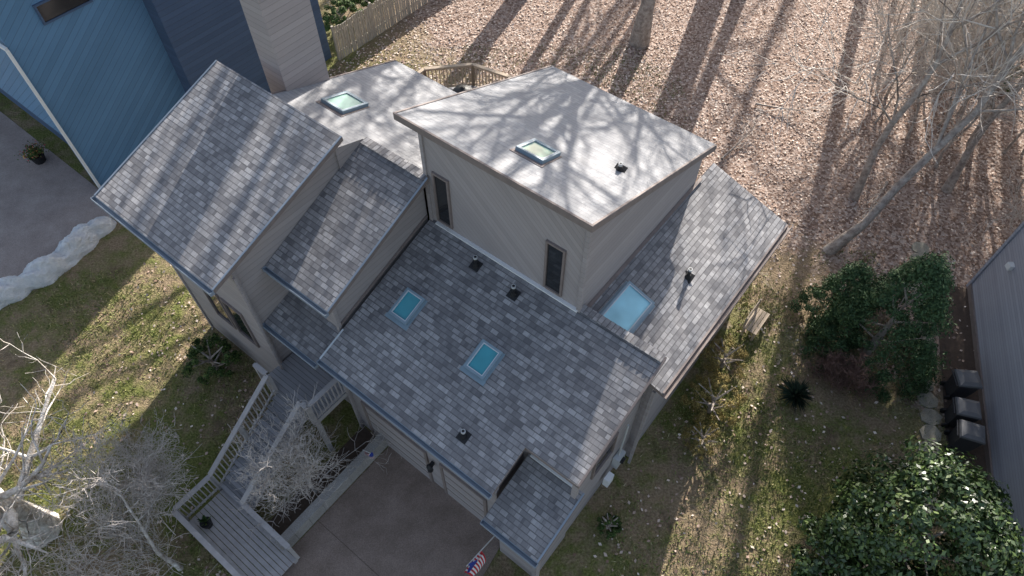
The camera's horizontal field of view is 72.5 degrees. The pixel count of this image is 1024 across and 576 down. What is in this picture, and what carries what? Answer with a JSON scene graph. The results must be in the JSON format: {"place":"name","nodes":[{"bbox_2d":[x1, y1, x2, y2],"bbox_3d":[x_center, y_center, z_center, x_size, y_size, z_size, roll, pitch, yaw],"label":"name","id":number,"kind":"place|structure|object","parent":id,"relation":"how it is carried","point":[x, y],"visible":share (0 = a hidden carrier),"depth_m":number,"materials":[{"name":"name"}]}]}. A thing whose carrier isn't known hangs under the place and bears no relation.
{"place":"outdoors","nodes":[
{"label":"outdoors","id":0,"kind":"place"},
{"bbox_2d":[0,111,109,277],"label":"neighbor driveway","id":1,"kind":"structure","parent":0,"point":[47,206],"depth_m":28.39,"materials":[{"name":"concrete"}]},
{"bbox_2d":[29,149,45,164],"bbox_3d":[-20.120,-5.524,29.629,0.636,0.400,0.636,0,54,0],"label":"flower planter","id":2,"kind":"object","parent":1,"relation":"on","point":[38,160],"visible":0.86,"depth_m":29.47,"materials":[{"name":"black plastic"}]},
{"bbox_2d":[14,139,48,162],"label":"planter flowers","id":3,"kind":"object","parent":2,"relation":"in","point":[33,151],"visible":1,"depth_m":29.26,"materials":[{"name":"green plant"}]},
{"bbox_2d":[0,0,331,185],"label":"walls","id":4,"kind":"structure","parent":0,"point":[112,81],"depth_m":26.89,"materials":[{"name":"blue"}]},
{"bbox_2d":[0,44,100,187],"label":"downspout and gutter","id":5,"kind":"object","parent":4,"relation":"attached to","point":[25,77],"visible":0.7,"depth_m":25.31,"materials":[{"name":"white paint"}]},
{"bbox_2d":[32,0,92,25],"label":"window","id":6,"kind":"structure","parent":4,"relation":"attached to","point":[48,11],"depth_m":23.86,"materials":[{"name":"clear glass"}]},
{"bbox_2d":[269,446,499,575],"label":"driveway","id":7,"kind":"structure","parent":0,"point":[402,516],"depth_m":20.64,"materials":[{"name":"grey concrete"}]},
{"bbox_2d":[322,524,378,575],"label":"driveway joints","id":8,"kind":"object","parent":7,"relation":"on","point":[348,548],"visible":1,"depth_m":20.39,"materials":[{"name":"grey concrete"}]},
{"bbox_2d":[0,44,989,575],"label":"grass","id":9,"kind":"structure","parent":0,"point":[748,450],"depth_m":22.88,"materials":[{"name":"green plant"}]},
{"bbox_2d":[0,0,1023,575],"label":"ground","id":10,"kind":"structure","parent":0,"point":[120,246],"depth_m":25.05,"materials":[{"name":"brown plant"}]},
{"bbox_2d":[0,333,109,575],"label":"sycamore tree","id":11,"kind":"object","parent":10,"relation":"on","point":[13,516],"visible":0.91,"depth_m":19.02,"materials":[{"name":"white plant"}]},
{"bbox_2d":[0,216,116,309],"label":"plastic covered hedge","id":12,"kind":"object","parent":10,"relation":"on","point":[76,244],"visible":1,"depth_m":26.00,"materials":[{"name":"white plastic"}]},
{"bbox_2d":[0,468,185,575],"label":"bare tree","id":13,"kind":"object","parent":10,"relation":"on","point":[49,555],"visible":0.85,"depth_m":17.62,"materials":[{"name":"grey plant"}]},
{"bbox_2d":[8,424,217,575],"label":"bare tree","id":14,"kind":"object","parent":10,"relation":"on","point":[120,521],"visible":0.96,"depth_m":17.92,"materials":[{"name":"grey plant"}]},
{"bbox_2d":[34,401,198,532],"bbox_3d":[-10.842,4.985,19.581,4.210,4.943,3.287,15,55,10],"label":"bare tree","id":15,"kind":"object","parent":10,"relation":"on","point":[144,455],"visible":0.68,"depth_m":18.86,"materials":[{"name":"grey plant"}]},
{"bbox_2d":[181,333,243,385],"bbox_3d":[-10.044,2.357,23.438,1.935,1.248,1.901,0,54,0],"label":"evergreen shrub","id":16,"kind":"object","parent":10,"relation":"on","point":[196,347],"visible":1,"depth_m":23.27,"materials":[{"name":"green plant"}]},
{"bbox_2d":[171,352,347,575],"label":"entry deck and stairs","id":17,"kind":"structure","parent":10,"relation":"on","point":[305,378],"depth_m":20.49,"materials":[{"name":"grey wood"}]},
{"bbox_2d":[197,515,212,528],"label":"potted plant","id":18,"kind":"object","parent":17,"relation":"on","point":[205,522],"visible":1,"depth_m":20.21,"materials":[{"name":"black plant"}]},
{"bbox_2d":[268,426,375,534],"bbox_3d":[-5.741,5.963,21.584,0.850,0.001,4.000,33,60,21],"label":"planting bed","id":19,"kind":"object","parent":10,"relation":"on","point":[364,435],"visible":0.4,"depth_m":21.59,"materials":[{"name":"brown soil"}]},
{"bbox_2d":[228,385,401,545],"bbox_3d":[-5.910,4.548,19.625,4.365,5.050,5.201,18,56,12],"label":"crape myrtle","id":20,"kind":"object","parent":19,"relation":"on","point":[304,471],"visible":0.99,"depth_m":18.95,"materials":[{"name":"grey plant"}]},
{"bbox_2d":[274,433,387,550],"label":"retaining wall","id":21,"kind":"structure","parent":10,"relation":"on","point":[295,531],"depth_m":20.87,"materials":[{"name":"concrete"}]},
{"bbox_2d":[363,450,373,458],"bbox_3d":[-4.409,5.104,21.429,0.510,0.639,0.120,33,60,21],"label":"garden flag","id":22,"kind":"object","parent":21,"relation":"on","point":[371,454],"visible":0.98,"depth_m":21.26,"materials":[{"name":"blue fabric"}]},
{"bbox_2d":[322,0,364,38],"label":"evergreen shrub","id":23,"kind":"object","parent":10,"relation":"on","point":[327,18],"visible":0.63,"depth_m":34.12,"materials":[{"name":"green plant"}]},
{"bbox_2d":[349,0,393,14],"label":"evergreen shrub","id":24,"kind":"object","parent":10,"relation":"on","point":[363,3],"visible":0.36,"depth_m":35.35,"materials":[{"name":"green plant"}]},
{"bbox_2d":[330,0,430,60],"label":"picket fence","id":25,"kind":"object","parent":10,"relation":"on","point":[410,6],"visible":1,"depth_m":34.20,"materials":[{"name":"grey wood"}]},
{"bbox_2d":[179,0,732,575],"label":"walls","id":26,"kind":"structure","parent":10,"relation":"on","point":[505,222],"depth_m":18.70,"materials":[{"name":"grey wood"}]},
{"bbox_2d":[202,290,236,329],"bbox_3d":[-9.107,0.520,21.575,0.960,1.860,0.075,33,60,21],"label":"front window","id":27,"kind":"structure","parent":26,"relation":"attached to","point":[218,307],"depth_m":21.80,"materials":[{"name":"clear glass"}]},
{"bbox_2d":[219,297,259,347],"bbox_3d":[-8.243,1.073,21.177,0.960,1.860,0.075,33,60,21],"label":"front window","id":28,"kind":"structure","parent":26,"relation":"attached to","point":[240,323],"depth_m":21.14,"materials":[{"name":"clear glass"}]},
{"bbox_2d":[426,461,434,472],"bbox_3d":[-2.317,5.090,19.856,0.200,0.350,0.260,33,60,21],"label":"wall lantern","id":29,"kind":"object","parent":26,"relation":"attached to","point":[429,466],"depth_m":19.77,"materials":[{"name":"black metal"}]},
{"bbox_2d":[90,60,791,575],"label":"trim and gutters","id":30,"kind":"structure","parent":26,"relation":"attached to","point":[462,492],"depth_m":18.59,"materials":[{"name":"metal"}]},
{"bbox_2d":[95,61,787,563],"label":"roof","id":31,"kind":"structure","parent":26,"relation":"attached to","point":[209,175],"depth_m":18.33,"materials":[{"name":"tile"}]},
{"bbox_2d":[316,91,368,116],"bbox_3d":[-4.923,-5.386,20.375,1.070,0.433,1.108,33,60,21],"label":"skylight","id":32,"kind":"object","parent":31,"relation":"on","point":[342,104],"visible":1,"depth_m":20.30,"materials":[{"name":"clear glass"}]},
{"bbox_2d":[385,287,427,330],"bbox_3d":[-2.853,0.529,18.823,0.800,0.418,0.935,33,60,21],"label":"skylight","id":33,"kind":"object","parent":31,"relation":"on","point":[403,312],"visible":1,"depth_m":18.79,"materials":[{"name":"teal glass"}]},
{"bbox_2d":[456,428,471,443],"bbox_3d":[-1.196,3.601,17.207,0.300,0.358,0.289,33,60,21],"label":"roof vent pipe","id":34,"kind":"object","parent":31,"relation":"attached to","point":[463,436],"visible":1,"depth_m":17.25,"materials":[{"name":"black metal"}]},
{"bbox_2d":[468,255,482,271],"bbox_3d":[-0.982,-0.705,18.792,0.300,0.438,0.289,33,60,21],"label":"roof vent pipe","id":35,"kind":"object","parent":31,"relation":"attached to","point":[475,265],"visible":1,"depth_m":18.86,"materials":[{"name":"black metal"}]},
{"bbox_2d":[459,339,504,385],"bbox_3d":[-0.757,1.871,17.856,0.800,0.418,0.935,33,60,21],"label":"skylight","id":36,"kind":"object","parent":31,"relation":"on","point":[482,362],"visible":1,"depth_m":17.83,"materials":[{"name":"teal glass"}]},
{"bbox_2d":[506,284,520,301],"bbox_3d":[0.040,0.072,18.273,0.300,0.438,0.289,33,60,21],"label":"roof vent pipe","id":37,"kind":"object","parent":31,"relation":"attached to","point":[513,293],"visible":1,"depth_m":18.34,"materials":[{"name":"black metal"}]},
{"bbox_2d":[509,138,561,167],"bbox_3d":[0.598,-3.270,16.833,0.970,0.397,0.911,33,60,21],"label":"skylight","id":38,"kind":"object","parent":31,"relation":"on","point":[539,153],"visible":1,"depth_m":16.74,"materials":[{"name":"clear glass"}]},
{"bbox_2d":[614,162,627,172],"bbox_3d":[2.648,-2.954,17.104,0.300,0.278,0.289,33,60,21],"label":"roof vent pipe","id":39,"kind":"object","parent":31,"relation":"attached to","point":[619,167],"visible":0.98,"depth_m":17.09,"materials":[{"name":"black metal"}]},
{"bbox_2d":[599,281,654,333],"bbox_3d":[2.974,0.639,18.453,1.019,0.420,1.630,33,60,21],"label":"skylight","id":40,"kind":"object","parent":31,"relation":"on","point":[629,306],"visible":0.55,"depth_m":18.50,"materials":[{"name":"blue glass"}]},
{"bbox_2d":[685,267,694,283],"bbox_3d":[4.905,-0.396,19.334,0.300,0.438,0.289,33,60,21],"label":"roof vent pipe","id":41,"kind":"object","parent":31,"relation":"attached to","point":[689,276],"visible":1,"depth_m":19.38,"materials":[{"name":"black metal"}]},
{"bbox_2d":[431,171,453,228],"bbox_3d":[-1.850,-2.320,18.645,0.560,1.860,0.075,33,60,21],"label":"tall window","id":42,"kind":"structure","parent":26,"relation":"attached to","point":[442,196],"depth_m":18.60,"materials":[{"name":"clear glass"}]},
{"bbox_2d":[465,536,494,575],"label":"american flag","id":43,"kind":"object","parent":26,"relation":"attached to","point":[476,564],"visible":0.97,"depth_m":18.49,"materials":[{"name":"multicoloured fabric"}]},
{"bbox_2d":[543,239,566,297],"bbox_3d":[1.046,-0.465,17.308,0.580,1.860,0.075,33,60,21],"label":"tall window","id":44,"kind":"structure","parent":26,"relation":"attached to","point":[554,266],"depth_m":17.26,"materials":[{"name":"black glass"}]},
{"bbox_2d":[590,432,618,479],"bbox_3d":[2.478,4.502,18.717,0.075,1.260,1.060,33,60,21],"label":"side window","id":45,"kind":"structure","parent":26,"relation":"attached to","point":[604,457],"depth_m":18.84,"materials":[{"name":"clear glass"}]},
{"bbox_2d":[602,424,628,486],"bbox_3d":[3.035,4.763,19.902,0.300,2.825,0.950,33,60,21],"label":"utility meter","id":46,"kind":"object","parent":26,"relation":"attached to","point":[619,458],"visible":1,"depth_m":20.53,"materials":[{"name":"grey metal"}]},
{"bbox_2d":[417,63,511,89],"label":"back deck","id":47,"kind":"structure","parent":10,"relation":"on","point":[474,67],"depth_m":27.50,"materials":[{"name":"beige wood"}]},
{"bbox_2d":[452,84,472,92],"bbox_3d":[-1.873,-7.308,26.943,1.000,1.100,1.000,0,54,0],"label":"covered kettle grill","id":48,"kind":"object","parent":47,"relation":"on","point":[460,88],"visible":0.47,"depth_m":26.59,"materials":[{"name":"black metal"}]},
{"bbox_2d":[78,0,1023,575],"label":"fallen leaves","id":49,"kind":"object","parent":10,"relation":"on","point":[728,84],"depth_m":32.15,"materials":[{"name":"brown plant"}]},
{"bbox_2d":[596,513,621,539],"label":"evergreen shrub","id":50,"kind":"object","parent":10,"relation":"on","point":[615,527],"visible":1,"depth_m":20.45,"materials":[{"name":"green plant"}]},
{"bbox_2d":[629,0,655,48],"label":"bare tree","id":51,"kind":"object","parent":10,"relation":"on","point":[640,36],"visible":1,"depth_m":33.61,"materials":[{"name":"grey plant"}]},
{"bbox_2d":[681,421,722,459],"bbox_3d":[6.041,4.688,21.866,1.344,1.090,1.194,-20,57,-14],"label":"yellow shrub","id":52,"kind":"object","parent":10,"relation":"on","point":[703,438],"visible":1,"depth_m":21.74,"materials":[{"name":"grey plant"}]},
{"bbox_2d":[679,370,747,435],"bbox_3d":[6.533,3.639,22.328,2.043,1.573,1.993,28,59,18],"label":"yellow shrub","id":53,"kind":"object","parent":10,"relation":"on","point":[740,398],"visible":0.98,"depth_m":22.23,"materials":[{"name":"grey plant"}]},
{"bbox_2d":[699,333,748,381],"bbox_3d":[7.142,2.304,23.490,1.673,1.256,1.852,0,54,0],"label":"yellow shrub","id":54,"kind":"object","parent":10,"relation":"on","point":[729,343],"visible":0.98,"depth_m":23.34,"materials":[{"name":"grey plant"}]},
{"bbox_2d":[720,100,768,159],"bbox_3d":[10.126,-6.574,30.276,1.204,1.492,3.323,37,64,23],"label":"bare tree","id":55,"kind":"object","parent":10,"relation":"on","point":[730,150],"visible":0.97,"depth_m":30.32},
{"bbox_2d":[740,298,769,340],"bbox_3d":[8.587,1.122,24.506,0.530,1.000,1.100,33,60,21],"label":"wooden bench","id":56,"kind":"object","parent":10,"relation":"on","point":[748,320],"visible":1,"depth_m":24.48,"materials":[{"name":"beige wood"}]},
{"bbox_2d":[777,378,814,411],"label":"yucca plant","id":57,"kind":"object","parent":10,"relation":"on","point":[796,392],"visible":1,"depth_m":22.95,"materials":[{"name":"green plant"}]},
{"bbox_2d":[805,346,850,385],"bbox_3d":[10.570,2.467,23.308,1.500,1.808,1.497,21,57,14],"label":"red twig shrub","id":58,"kind":"object","parent":10,"relation":"on","point":[830,362],"visible":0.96,"depth_m":23.09,"materials":[{"name":"red plant"}]},
{"bbox_2d":[788,259,876,351],"bbox_3d":[11.233,0.344,23.602,2.892,3.446,2.767,0,54,0],"label":"cedar tree","id":59,"kind":"object","parent":10,"relation":"on","point":[849,273],"visible":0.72,"depth_m":23.49,"materials":[{"name":"green plant"}]},
{"bbox_2d":[789,513,906,575],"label":"magnolia tree","id":60,"kind":"object","parent":10,"relation":"on","point":[805,567],"visible":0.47,"depth_m":18.56,"materials":[{"name":"green plant"}]},
{"bbox_2d":[825,351,881,408],"bbox_3d":[11.287,2.916,22.816,1.800,2.169,1.796,-35,61,-22],"label":"red twig shrub","id":61,"kind":"object","parent":10,"relation":"on","point":[854,374],"visible":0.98,"depth_m":22.66,"materials":[{"name":"red plant"}]},
{"bbox_2d":[718,0,1023,200],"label":"bare tree","id":62,"kind":"object","parent":10,"relation":"on","point":[856,191],"visible":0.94,"depth_m":23.75,"materials":[{"name":"grey plant"}]},
{"bbox_2d":[860,181,888,227],"bbox_3d":[14.566,-3.459,28.031,1.204,1.492,3.323,29,57,19],"label":"fallen branch","id":63,"kind":"object","parent":10,"relation":"on","point":[882,189],"visible":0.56,"depth_m":28.34,"materials":[{"name":"grey wood"}]},
{"bbox_2d":[798,250,956,402],"bbox_3d":[12.184,0.562,22.296,4.634,5.334,4.457,0,54,0],"label":"cedar tree","id":64,"kind":"object","parent":10,"relation":"on","point":[933,276],"visible":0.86,"depth_m":22.09,"materials":[{"name":"green plant"}]},
{"bbox_2d":[853,0,932,73],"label":"bare tree","id":65,"kind":"object","parent":10,"relation":"on","point":[899,2],"visible":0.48,"depth_m":31.23,"materials":[{"name":"grey plant"}]},
{"bbox_2d":[903,0,916,33],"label":"bare tree","id":66,"kind":"object","parent":10,"relation":"on","point":[911,18],"visible":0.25,"depth_m":34.59,"materials":[{"name":"grey plant"}]},
{"bbox_2d":[812,435,1023,575],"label":"magnolia tree","id":67,"kind":"object","parent":10,"relation":"on","point":[980,522],"visible":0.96,"depth_m":17.40,"materials":[{"name":"green plant"}]},
{"bbox_2d":[822,0,1023,255],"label":"leaning tree","id":68,"kind":"object","parent":10,"relation":"on","point":[837,244],"visible":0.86,"depth_m":23.87,"materials":[{"name":"grey plant"}]},
{"bbox_2d":[823,0,1022,98],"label":"bare tree","id":69,"kind":"object","parent":10,"relation":"on","point":[898,41],"visible":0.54,"depth_m":29.24,"materials":[{"name":"grey plant"}]},
{"bbox_2d":[908,242,941,515],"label":"stone path","id":70,"kind":"structure","parent":10,"relation":"on","point":[932,416],"depth_m":22.90,"materials":[{"name":"grey stone"}]},
{"bbox_2d":[858,0,993,137],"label":"bare tree","id":71,"kind":"object","parent":10,"relation":"on","point":[905,80],"visible":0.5,"depth_m":28.42,"materials":[{"name":"grey plant"}]},
{"bbox_2d":[847,0,1023,193],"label":"bare tree","id":72,"kind":"object","parent":10,"relation":"on","point":[948,185],"visible":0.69,"depth_m":24.51,"materials":[{"name":"grey plant"}]},
{"bbox_2d":[854,0,1023,138],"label":"bare tree","id":73,"kind":"object","parent":10,"relation":"on","point":[921,68],"visible":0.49,"depth_m":27.14,"materials":[{"name":"grey plant"}]},
{"bbox_2d":[894,0,1023,127],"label":"bare tree","id":74,"kind":"object","parent":10,"relation":"on","point":[948,108],"visible":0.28,"depth_m":28.14,"materials":[{"name":"grey plant"}]},
{"bbox_2d":[900,0,1018,114],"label":"bare tree","id":75,"kind":"object","parent":10,"relation":"on","point":[947,69],"visible":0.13,"depth_m":29.05,"materials":[{"name":"grey plant"}]},
{"bbox_2d":[938,286,987,544],"bbox_3d":[14.950,3.775,23.206,1.150,0.001,10.000,14,55,10],"label":"mulch bed","id":76,"kind":"object","parent":10,"relation":"on","point":[951,345],"visible":0.2,"depth_m":24.41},
{"bbox_2d":[940,397,981,427],"bbox_3d":[14.353,4.040,22.356,0.815,1.080,0.640,12,55,9],"label":"trash bin","id":77,"kind":"object","parent":76,"relation":"on","point":[969,410],"visible":0.98,"depth_m":22.01,"materials":[{"name":"plastic"}]},
{"bbox_2d":[939,369,982,399],"bbox_3d":[14.755,3.195,22.968,0.815,1.079,0.640,5,54,4],"label":"trash bin","id":78,"kind":"object","parent":76,"relation":"on","point":[961,383],"visible":0.97,"depth_m":22.66,"materials":[{"name":"plastic"}]},
{"bbox_2d":[944,419,985,452],"bbox_3d":[14.173,4.685,21.889,0.815,1.080,0.640,17,56,12],"label":"trash bin","id":79,"kind":"object","parent":76,"relation":"on","point":[964,436],"visible":0.91,"depth_m":21.57,"materials":[{"name":"plastic"}]},
{"bbox_2d":[911,0,1023,168],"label":"bare tree","id":80,"kind":"object","parent":10,"relation":"on","point":[959,134],"visible":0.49,"depth_m":26.26,"materials":[{"name":"grey plant"}]},
{"bbox_2d":[919,0,1023,69],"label":"bare tree","id":81,"kind":"object","parent":10,"relation":"on","point":[957,24],"visible":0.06,"depth_m":30.36,"materials":[{"name":"grey plant"}]},
{"bbox_2d":[920,0,1023,123],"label":"bare tree","id":82,"kind":"object","parent":10,"relation":"on","point":[964,106],"visible":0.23,"depth_m":27.98,"materials":[{"name":"grey plant"}]},
{"bbox_2d":[932,0,1023,96],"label":"bare tree","id":83,"kind":"object","parent":10,"relation":"on","point":[937,90],"visible":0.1,"depth_m":31.45,"materials":[{"name":"grey plant"}]},
{"bbox_2d":[938,1,1023,116],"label":"bare tree","id":84,"kind":"object","parent":10,"relation":"on","point":[959,111],"visible":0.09,"depth_m":29.23,"materials":[{"name":"grey plant"}]},
{"bbox_2d":[963,20,1023,153],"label":"bare tree","id":85,"kind":"object","parent":10,"relation":"on","point":[1007,148],"visible":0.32,"depth_m":29.44,"materials":[{"name":"grey plant"}]},
{"bbox_2d":[966,0,1023,144],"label":"bare tree","id":86,"kind":"object","parent":10,"relation":"on","point":[985,116],"visible":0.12,"depth_m":29.57,"materials":[{"name":"grey plant"}]},
{"bbox_2d":[969,147,1023,234],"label":"bare tree","id":87,"kind":"object","parent":10,"relation":"on","point":[1014,208],"visible":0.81,"depth_m":25.03,"materials":[{"name":"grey plant"}]},
{"bbox_2d":[972,227,1023,552],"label":"walls","id":88,"kind":"structure","parent":10,"relation":"on","point":[998,291],"depth_m":22.39,"materials":[{"name":"grey wood"}]},
{"bbox_2d":[966,221,1023,546],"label":"corner trim","id":89,"kind":"structure","parent":88,"relation":"attached to","point":[987,450],"depth_m":23.84,"materials":[{"name":"white paint"}]},
{"bbox_2d":[1004,262,1014,270],"bbox_3d":[16.612,-0.725,23.265,0.180,0.200,0.220,0,54,0],"label":"dryer vent","id":90,"kind":"object","parent":88,"relation":"attached to","point":[1009,266],"visible":1,"depth_m":23.22,"materials":[{"name":"white paint"}]},
{"bbox_2d":[998,65,1023,154],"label":"bare tree","id":91,"kind":"object","parent":10,"relation":"on","point":[1022,152],"visible":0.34,"depth_m":29.46,"materials":[{"name":"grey plant"}]},
{"bbox_2d":[1014,107,1023,188],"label":"bare tree","id":92,"kind":"object","parent":10,"relation":"on","point":[1021,183],"visible":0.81,"depth_m":27.50,"materials":[{"name":"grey plant"}]},
{"bbox_2d":[990,65,1023,92],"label":"evergreen shrub","id":93,"kind":"object","parent":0,"point":[1012,78],"visible":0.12,"depth_m":32.06,"materials":[{"name":"plant"}]}
]}

